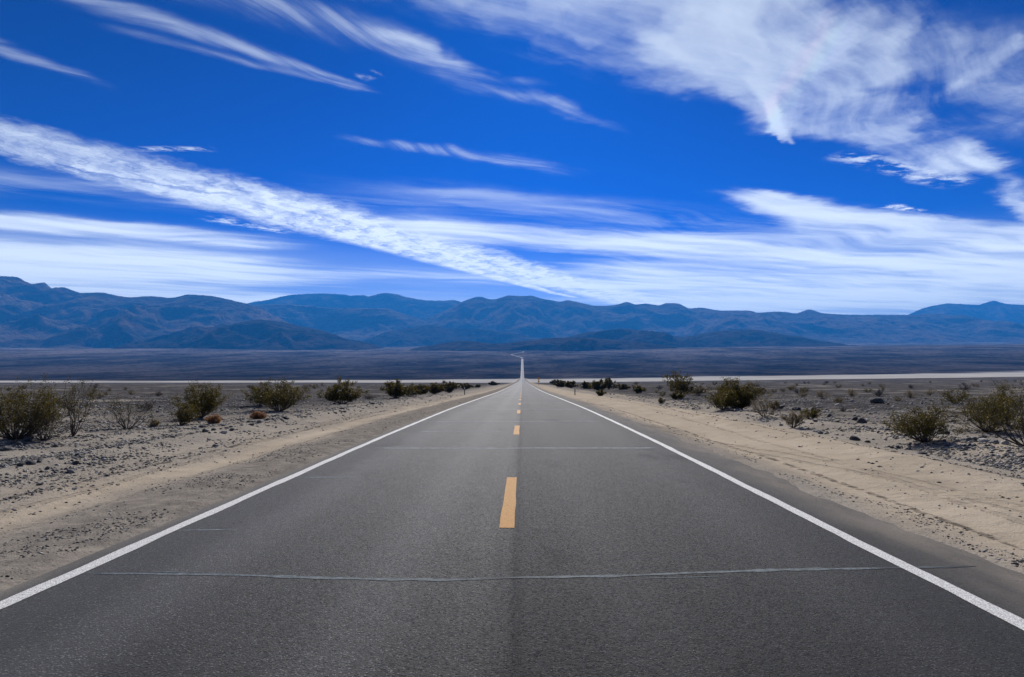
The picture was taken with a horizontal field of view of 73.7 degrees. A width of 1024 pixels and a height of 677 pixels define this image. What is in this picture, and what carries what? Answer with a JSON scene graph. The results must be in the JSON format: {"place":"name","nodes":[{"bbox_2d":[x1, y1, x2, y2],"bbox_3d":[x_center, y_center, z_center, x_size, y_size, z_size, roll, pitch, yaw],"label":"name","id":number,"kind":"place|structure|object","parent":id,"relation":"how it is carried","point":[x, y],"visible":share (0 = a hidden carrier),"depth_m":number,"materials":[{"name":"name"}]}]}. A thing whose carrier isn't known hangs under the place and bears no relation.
{"place":"outdoors","nodes":[
{"label":"outdoors","id":0,"kind":"place"},
{"bbox_2d":[0,276,290,348],"bbox_3d":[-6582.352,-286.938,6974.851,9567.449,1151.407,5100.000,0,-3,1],"label":"mountain","id":1,"kind":"structure","parent":0,"point":[44,315],"depth_m":6721.53,"materials":[{"name":"blue stone"}]},
{"bbox_2d":[112,320,383,349],"bbox_3d":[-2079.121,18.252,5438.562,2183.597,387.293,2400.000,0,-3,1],"label":"hill","id":2,"kind":"structure","parent":0,"point":[263,335],"depth_m":5026.48,"materials":[{"name":"blue stone"}]},
{"bbox_2d":[253,304,428,341],"bbox_3d":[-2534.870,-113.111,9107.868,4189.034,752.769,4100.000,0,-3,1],"label":"mountain","id":3,"kind":"structure","parent":0,"point":[362,324],"depth_m":9002.82,"materials":[{"name":"blue stone"}]},
{"bbox_2d":[247,293,459,319],"bbox_3d":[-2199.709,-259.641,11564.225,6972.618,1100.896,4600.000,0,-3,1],"label":"mountain","id":4,"kind":"structure","parent":0,"point":[420,309],"depth_m":11652.81,"materials":[{"name":"blue stone"}]},
{"bbox_2d":[364,325,536,346],"bbox_3d":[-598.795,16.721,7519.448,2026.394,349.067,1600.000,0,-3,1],"label":"hill","id":5,"kind":"structure","parent":0,"point":[425,335],"depth_m":7323.76,"materials":[{"name":"blue stone"}]},
{"bbox_2d":[0,359,1023,676],"bbox_3d":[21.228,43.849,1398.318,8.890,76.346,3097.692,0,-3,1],"label":"road","id":6,"kind":"structure","parent":0,"point":[520,527],"depth_m":5.66,"materials":[{"name":"grey asphalt"}]},
{"bbox_2d":[0,342,1023,591],"bbox_3d":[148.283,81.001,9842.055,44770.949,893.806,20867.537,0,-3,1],"label":"ground","id":7,"kind":"structure","parent":0,"point":[984,518],"depth_m":25.11,"materials":[{"name":"beige sand"}]},
{"bbox_2d":[0,446,13,450],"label":"stone","id":8,"kind":"object","parent":7,"relation":"on","point":[6,448],"visible":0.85,"depth_m":15.04,"materials":[{"name":"grey stone"}]},
{"bbox_2d":[23,436,32,441],"bbox_3d":[-11.964,2.486,16.875,0.303,0.145,0.203,-16,-10,37],"label":"stone","id":9,"kind":"object","parent":7,"relation":"on","point":[27,438],"visible":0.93,"depth_m":16.80,"materials":[{"name":"grey stone"}]},
{"bbox_2d":[25,461,36,464],"bbox_3d":[-8.072,2.091,11.451,0.112,0.082,0.162,-2,-3,30],"label":"stone","id":10,"kind":"object","parent":7,"relation":"on","point":[30,462],"visible":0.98,"depth_m":11.43,"materials":[{"name":"grey stone"}]},
{"bbox_2d":[12,398,74,439],"bbox_3d":[-11.681,2.023,16.983,1.510,1.077,1.374,0,-3,1],"label":"creosote bush","id":11,"kind":"object","parent":7,"relation":"on","point":[45,432],"visible":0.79,"depth_m":17.05,"materials":[{"name":"green plant"}]},
{"bbox_2d":[0,375,96,439],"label":"creosote bush","id":12,"kind":"object","parent":7,"relation":"on","point":[19,413],"visible":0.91,"depth_m":17.26,"materials":[{"name":"green plant"}]},
{"bbox_2d":[66,469,75,472],"bbox_3d":[-7.383,2.222,11.449,0.177,0.067,0.140,14,-3,16],"label":"stone","id":13,"kind":"object","parent":7,"relation":"on","point":[71,470],"visible":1,"depth_m":11.40,"materials":[{"name":"grey stone"}]},
{"bbox_2d":[54,376,102,435],"bbox_3d":[-11.624,1.808,18.309,1.157,1.656,1.447,2,-3,-27],"label":"creosote bush","id":14,"kind":"object","parent":7,"relation":"on","point":[73,430],"visible":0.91,"depth_m":18.20,"materials":[{"name":"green plant"}]},
{"bbox_2d":[93,392,104,398],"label":"plain shrub","id":15,"kind":"object","parent":7,"relation":"on","point":[100,395],"visible":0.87,"depth_m":54.77,"materials":[{"name":"green plant"}]},
{"bbox_2d":[99,393,156,429],"bbox_3d":[-11.648,2.220,20.605,1.317,1.130,1.385,0,-3,1],"label":"creosote bush","id":16,"kind":"object","parent":7,"relation":"on","point":[118,413],"visible":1,"depth_m":20.65,"materials":[{"name":"brown plant"}]},
{"bbox_2d":[137,399,154,409],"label":"plain shrub","id":17,"kind":"object","parent":7,"relation":"on","point":[146,405],"visible":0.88,"depth_m":33.65,"materials":[{"name":"green plant"}]},
{"bbox_2d":[148,418,161,426],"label":"dry shrub","id":18,"kind":"object","parent":7,"relation":"on","point":[153,422],"visible":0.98,"depth_m":21.92,"materials":[{"name":"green plant"}]},
{"bbox_2d":[152,390,163,395],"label":"plain shrub","id":19,"kind":"object","parent":7,"relation":"on","point":[159,393],"visible":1,"depth_m":67.79,"materials":[{"name":"green plant"}]},
{"bbox_2d":[166,398,202,424],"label":"creosote bush","id":20,"kind":"object","parent":7,"relation":"on","point":[183,415],"visible":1,"depth_m":23.21,"materials":[{"name":"green plant"}]},
{"bbox_2d":[168,381,232,417],"bbox_3d":[-12.159,2.360,26.461,2.241,1.515,2.298,2,-4,-39],"label":"creosote bush","id":21,"kind":"object","parent":7,"relation":"on","point":[205,400],"visible":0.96,"depth_m":26.37,"materials":[{"name":"green plant"}]},
{"bbox_2d":[204,414,221,422],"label":"tumbleweed","id":22,"kind":"object","parent":7,"relation":"on","point":[214,419],"visible":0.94,"depth_m":23.61,"materials":[{"name":"brown plant"}]},
{"bbox_2d":[240,385,276,405],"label":"creosote bush","id":23,"kind":"object","parent":7,"relation":"on","point":[251,399],"visible":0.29,"depth_m":38.54,"materials":[{"name":"green plant"}]},
{"bbox_2d":[250,411,267,418],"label":"tumbleweed","id":24,"kind":"object","parent":7,"relation":"on","point":[256,415],"visible":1,"depth_m":26.53,"materials":[{"name":"brown plant"}]},
{"bbox_2d":[249,377,311,410],"bbox_3d":[-11.173,2.649,32.784,3.088,1.702,2.913,-3,-4,43],"label":"creosote bush","id":25,"kind":"object","parent":7,"relation":"on","point":[284,399],"visible":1,"depth_m":32.58,"materials":[{"name":"green plant"}]},
{"bbox_2d":[317,376,369,403],"bbox_3d":[-11.013,3.332,44.468,2.802,1.874,3.101,-2,-3,30],"label":"creosote bush","id":26,"kind":"object","parent":7,"relation":"on","point":[334,393],"visible":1,"depth_m":44.09,"materials":[{"name":"green plant"}]},
{"bbox_2d":[364,395,375,399],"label":"plain shrub","id":27,"kind":"object","parent":7,"relation":"on","point":[370,397],"visible":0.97,"depth_m":54.21,"materials":[{"name":"green plant"}]},
{"bbox_2d":[378,378,416,397],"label":"creosote bush","id":28,"kind":"object","parent":7,"relation":"on","point":[396,390],"visible":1,"depth_m":60.14,"materials":[{"name":"green plant"}]},
{"bbox_2d":[403,385,420,395],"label":"creosote bush","id":29,"kind":"object","parent":7,"relation":"on","point":[415,393],"visible":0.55,"depth_m":67.93,"materials":[{"name":"green plant"}]},
{"bbox_2d":[411,383,429,394],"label":"creosote bush","id":30,"kind":"object","parent":7,"relation":"on","point":[424,388],"visible":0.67,"depth_m":82.78,"materials":[{"name":"green plant"}]},
{"bbox_2d":[427,382,445,393],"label":"creosote bush","id":31,"kind":"object","parent":7,"relation":"on","point":[435,388],"visible":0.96,"depth_m":85.10,"materials":[{"name":"green plant"}]},
{"bbox_2d":[440,380,460,392],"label":"creosote bush","id":32,"kind":"object","parent":7,"relation":"on","point":[450,386],"visible":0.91,"depth_m":97.07,"materials":[{"name":"green plant"}]},
{"bbox_2d":[460,382,471,388],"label":"creosote bush","id":33,"kind":"object","parent":7,"relation":"on","point":[466,385],"visible":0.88,"depth_m":140.94,"materials":[{"name":"green plant"}]},
{"bbox_2d":[488,381,500,384],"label":"creosote bush","id":34,"kind":"object","parent":7,"relation":"on","point":[493,383],"visible":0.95,"depth_m":258.45,"materials":[{"name":"green plant"}]},
{"bbox_2d":[0,393,1023,578],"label":"pebbles","id":35,"kind":"object","parent":7,"relation":"on","point":[990,448],"visible":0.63,"depth_m":13.90,"materials":[{"name":"stone"}]},
{"bbox_2d":[0,394,1023,484],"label":"pebbles","id":36,"kind":"object","parent":7,"relation":"on","point":[73,452],"visible":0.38,"depth_m":18.02,"materials":[{"name":"stone"}]},
{"bbox_2d":[553,380,564,386],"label":"creosote bush","id":37,"kind":"object","parent":7,"relation":"on","point":[560,384],"visible":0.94,"depth_m":166.40,"materials":[{"name":"green plant"}]},
{"bbox_2d":[564,381,577,387],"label":"creosote bush","id":38,"kind":"object","parent":7,"relation":"on","point":[568,384],"visible":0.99,"depth_m":159.09,"materials":[{"name":"green plant"}]},
{"bbox_2d":[576,381,592,388],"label":"creosote bush","id":39,"kind":"object","parent":7,"relation":"on","point":[584,384],"visible":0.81,"depth_m":145.41,"materials":[{"name":"green plant"}]},
{"bbox_2d":[588,378,607,390],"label":"creosote bush","id":40,"kind":"object","parent":7,"relation":"on","point":[597,385],"visible":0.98,"depth_m":112.80,"materials":[{"name":"green plant"}]},
{"bbox_2d":[595,389,606,395],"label":"creosote bush","id":41,"kind":"object","parent":7,"relation":"on","point":[601,392],"visible":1,"depth_m":63.68,"materials":[{"name":"green plant"}]},
{"bbox_2d":[601,377,619,389],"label":"creosote bush","id":42,"kind":"object","parent":7,"relation":"on","point":[608,380],"visible":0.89,"depth_m":135.09,"materials":[{"name":"green plant"}]},
{"bbox_2d":[615,384,630,389],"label":"creosote bush","id":43,"kind":"object","parent":7,"relation":"on","point":[623,386],"visible":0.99,"depth_m":135.98,"materials":[{"name":"green plant"}]},
{"bbox_2d":[632,385,646,392],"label":"creosote bush","id":44,"kind":"object","parent":7,"relation":"on","point":[638,388],"visible":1,"depth_m":89.08,"materials":[{"name":"green plant"}]},
{"bbox_2d":[658,397,666,402],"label":"dry shrub","id":45,"kind":"object","parent":7,"relation":"on","point":[660,400],"visible":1,"depth_m":41.69,"materials":[{"name":"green plant"}]},
{"bbox_2d":[669,391,687,399],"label":"creosote bush","id":46,"kind":"object","parent":7,"relation":"on","point":[679,395],"visible":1,"depth_m":52.99,"materials":[{"name":"green plant"}]},
{"bbox_2d":[662,370,696,398],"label":"creosote bush","id":47,"kind":"object","parent":7,"relation":"on","point":[678,384],"visible":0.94,"depth_m":56.79,"materials":[{"name":"green plant"}]},
{"bbox_2d":[689,384,708,394],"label":"dry shrub","id":48,"kind":"object","parent":7,"relation":"on","point":[697,390],"visible":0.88,"depth_m":70.21,"materials":[{"name":"green plant"}]},
{"bbox_2d":[703,386,739,409],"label":"creosote bush","id":49,"kind":"object","parent":7,"relation":"on","point":[725,401],"visible":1,"depth_m":29.73,"materials":[{"name":"green plant"}]},
{"bbox_2d":[706,376,771,408],"bbox_3d":[10.370,2.484,31.357,2.465,1.575,2.315,2,-4,-31],"label":"creosote bush","id":50,"kind":"object","parent":7,"relation":"on","point":[745,398],"visible":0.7,"depth_m":31.07,"materials":[{"name":"green plant"}]},
{"bbox_2d":[751,394,779,416],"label":"creosote bush","id":51,"kind":"object","parent":7,"relation":"on","point":[755,407],"visible":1,"depth_m":24.73,"materials":[{"name":"brown plant"}]},
{"bbox_2d":[768,400,779,408],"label":"dry shrub","id":52,"kind":"object","parent":7,"relation":"on","point":[776,404],"visible":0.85,"depth_m":33.58,"materials":[{"name":"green plant"}]},
{"bbox_2d":[780,411,807,427],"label":"creosote bush","id":53,"kind":"object","parent":7,"relation":"on","point":[794,420],"visible":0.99,"depth_m":20.38,"materials":[{"name":"brown plant"}]},
{"bbox_2d":[798,390,807,396],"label":"plain shrub","id":54,"kind":"object","parent":7,"relation":"on","point":[805,395],"visible":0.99,"depth_m":64.19,"materials":[{"name":"green plant"}]},
{"bbox_2d":[798,406,821,418],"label":"creosote bush","id":55,"kind":"object","parent":7,"relation":"on","point":[813,414],"visible":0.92,"depth_m":22.93,"materials":[{"name":"green plant"}]},
{"bbox_2d":[817,388,828,398],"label":"plain shrub","id":56,"kind":"object","parent":7,"relation":"on","point":[821,396],"visible":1,"depth_m":56.63,"materials":[{"name":"green plant"}]},
{"bbox_2d":[833,396,843,402],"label":"plain shrub","id":57,"kind":"object","parent":7,"relation":"on","point":[837,401],"visible":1,"depth_m":43.06,"materials":[{"name":"green plant"}]},
{"bbox_2d":[846,387,857,396],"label":"plain shrub","id":58,"kind":"object","parent":7,"relation":"on","point":[851,391],"visible":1,"depth_m":63.59,"materials":[{"name":"green plant"}]},
{"bbox_2d":[849,435,860,440],"bbox_3d":[8.454,2.472,16.826,0.206,0.162,0.220,-3,5,-15],"label":"stone","id":59,"kind":"object","parent":7,"relation":"on","point":[854,437],"visible":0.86,"depth_m":16.77,"materials":[{"name":"grey stone"}]},
{"bbox_2d":[857,418,866,422],"bbox_3d":[11.481,2.709,22.419,0.321,0.213,0.226,5,-13,3],"label":"stone","id":60,"kind":"object","parent":7,"relation":"on","point":[861,420],"visible":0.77,"depth_m":22.35,"materials":[{"name":"grey stone"}]},
{"bbox_2d":[863,388,872,392],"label":"plain shrub","id":61,"kind":"object","parent":7,"relation":"on","point":[867,390],"visible":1,"depth_m":96.80,"materials":[{"name":"grey plant"}]},
{"bbox_2d":[870,397,883,402],"bbox_3d":[22.525,3.860,42.173,0.861,0.356,0.651,13,-18,-10],"label":"stone","id":62,"kind":"object","parent":7,"relation":"on","point":[876,400],"visible":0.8,"depth_m":41.92,"materials":[{"name":"grey stone"}]},
{"bbox_2d":[872,389,882,395],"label":"plain shrub","id":63,"kind":"object","parent":7,"relation":"on","point":[878,393],"visible":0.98,"depth_m":63.34,"materials":[{"name":"green plant"}]},
{"bbox_2d":[892,395,902,401],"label":"plain shrub","id":64,"kind":"object","parent":7,"relation":"on","point":[898,398],"visible":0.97,"depth_m":46.86,"materials":[{"name":"green plant"}]},
{"bbox_2d":[904,389,918,397],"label":"plain shrub","id":65,"kind":"object","parent":7,"relation":"on","point":[910,394],"visible":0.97,"depth_m":60.09,"materials":[{"name":"green plant"}]},
{"bbox_2d":[882,404,971,441],"bbox_3d":[9.091,1.901,15.399,1.538,0.893,1.814,1,-3,-24],"label":"creosote bush","id":66,"kind":"object","parent":7,"relation":"on","point":[925,424],"visible":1,"depth_m":15.24,"materials":[{"name":"green plant"}]},
{"bbox_2d":[922,390,935,394],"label":"plain shrub","id":67,"kind":"object","parent":7,"relation":"on","point":[929,392],"visible":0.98,"depth_m":74.37,"materials":[{"name":"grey plant"}]},
{"bbox_2d":[936,388,977,402],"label":"plain shrub","id":68,"kind":"object","parent":7,"relation":"on","point":[947,393],"visible":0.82,"depth_m":42.23,"materials":[{"name":"green plant"}]},
{"bbox_2d":[957,384,971,390],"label":"plain shrub","id":69,"kind":"object","parent":7,"relation":"on","point":[965,387],"visible":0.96,"depth_m":118.30,"materials":[{"name":"green plant"}]},
{"bbox_2d":[915,391,1022,431],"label":"creosote bush","id":70,"kind":"object","parent":7,"relation":"on","point":[972,407],"visible":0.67,"depth_m":19.44,"materials":[{"name":"green plant"}]},
{"bbox_2d":[979,438,988,441],"bbox_3d":[11.278,2.436,16.321,0.151,0.100,0.257,-3,8,2],"label":"stone","id":71,"kind":"object","parent":7,"relation":"on","point":[983,439],"visible":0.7,"depth_m":16.27,"materials":[{"name":"grey stone"}]},
{"bbox_2d":[967,387,1023,445],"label":"creosote bush","id":72,"kind":"object","parent":7,"relation":"on","point":[1021,424],"visible":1,"depth_m":15.86,"materials":[{"name":"green plant"}]},
{"bbox_2d":[984,377,1023,425],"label":"creosote bush","id":73,"kind":"object","parent":7,"relation":"on","point":[1004,390],"visible":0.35,"depth_m":20.86,"materials":[{"name":"green plant"}]},
{"bbox_2d":[1000,382,1015,390],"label":"plain shrub","id":74,"kind":"object","parent":7,"relation":"on","point":[1013,387],"visible":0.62,"depth_m":120.50,"materials":[{"name":"green plant"}]},
{"bbox_2d":[0,0,1023,314],"label":"sky","id":75,"kind":"structure","parent":0,"point":[848,157],"materials":[{"name":"blue"}]},
{"bbox_2d":[411,338,684,351],"bbox_3d":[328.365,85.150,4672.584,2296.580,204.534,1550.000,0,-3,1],"label":"hill","id":76,"kind":"structure","parent":0,"point":[570,344],"depth_m":4316.44,"materials":[{"name":"blue stone"}]},
{"bbox_2d":[565,329,858,347],"bbox_3d":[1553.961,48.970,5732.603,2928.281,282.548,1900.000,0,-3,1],"label":"hill","id":77,"kind":"structure","parent":0,"point":[743,338],"depth_m":5342.63,"materials":[{"name":"blue stone"}]},
{"bbox_2d":[424,295,1023,343],"bbox_3d":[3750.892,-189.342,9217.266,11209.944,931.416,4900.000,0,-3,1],"label":"mountain","id":78,"kind":"structure","parent":0,"point":[535,317],"depth_m":8903.67,"materials":[{"name":"blue stone"}]},
{"bbox_2d":[909,301,1023,324],"bbox_3d":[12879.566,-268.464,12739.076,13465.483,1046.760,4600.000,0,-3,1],"label":"mountain","id":79,"kind":"structure","parent":0,"point":[996,311],"depth_m":12808.89,"materials":[{"name":"blue stone"}]}
]}

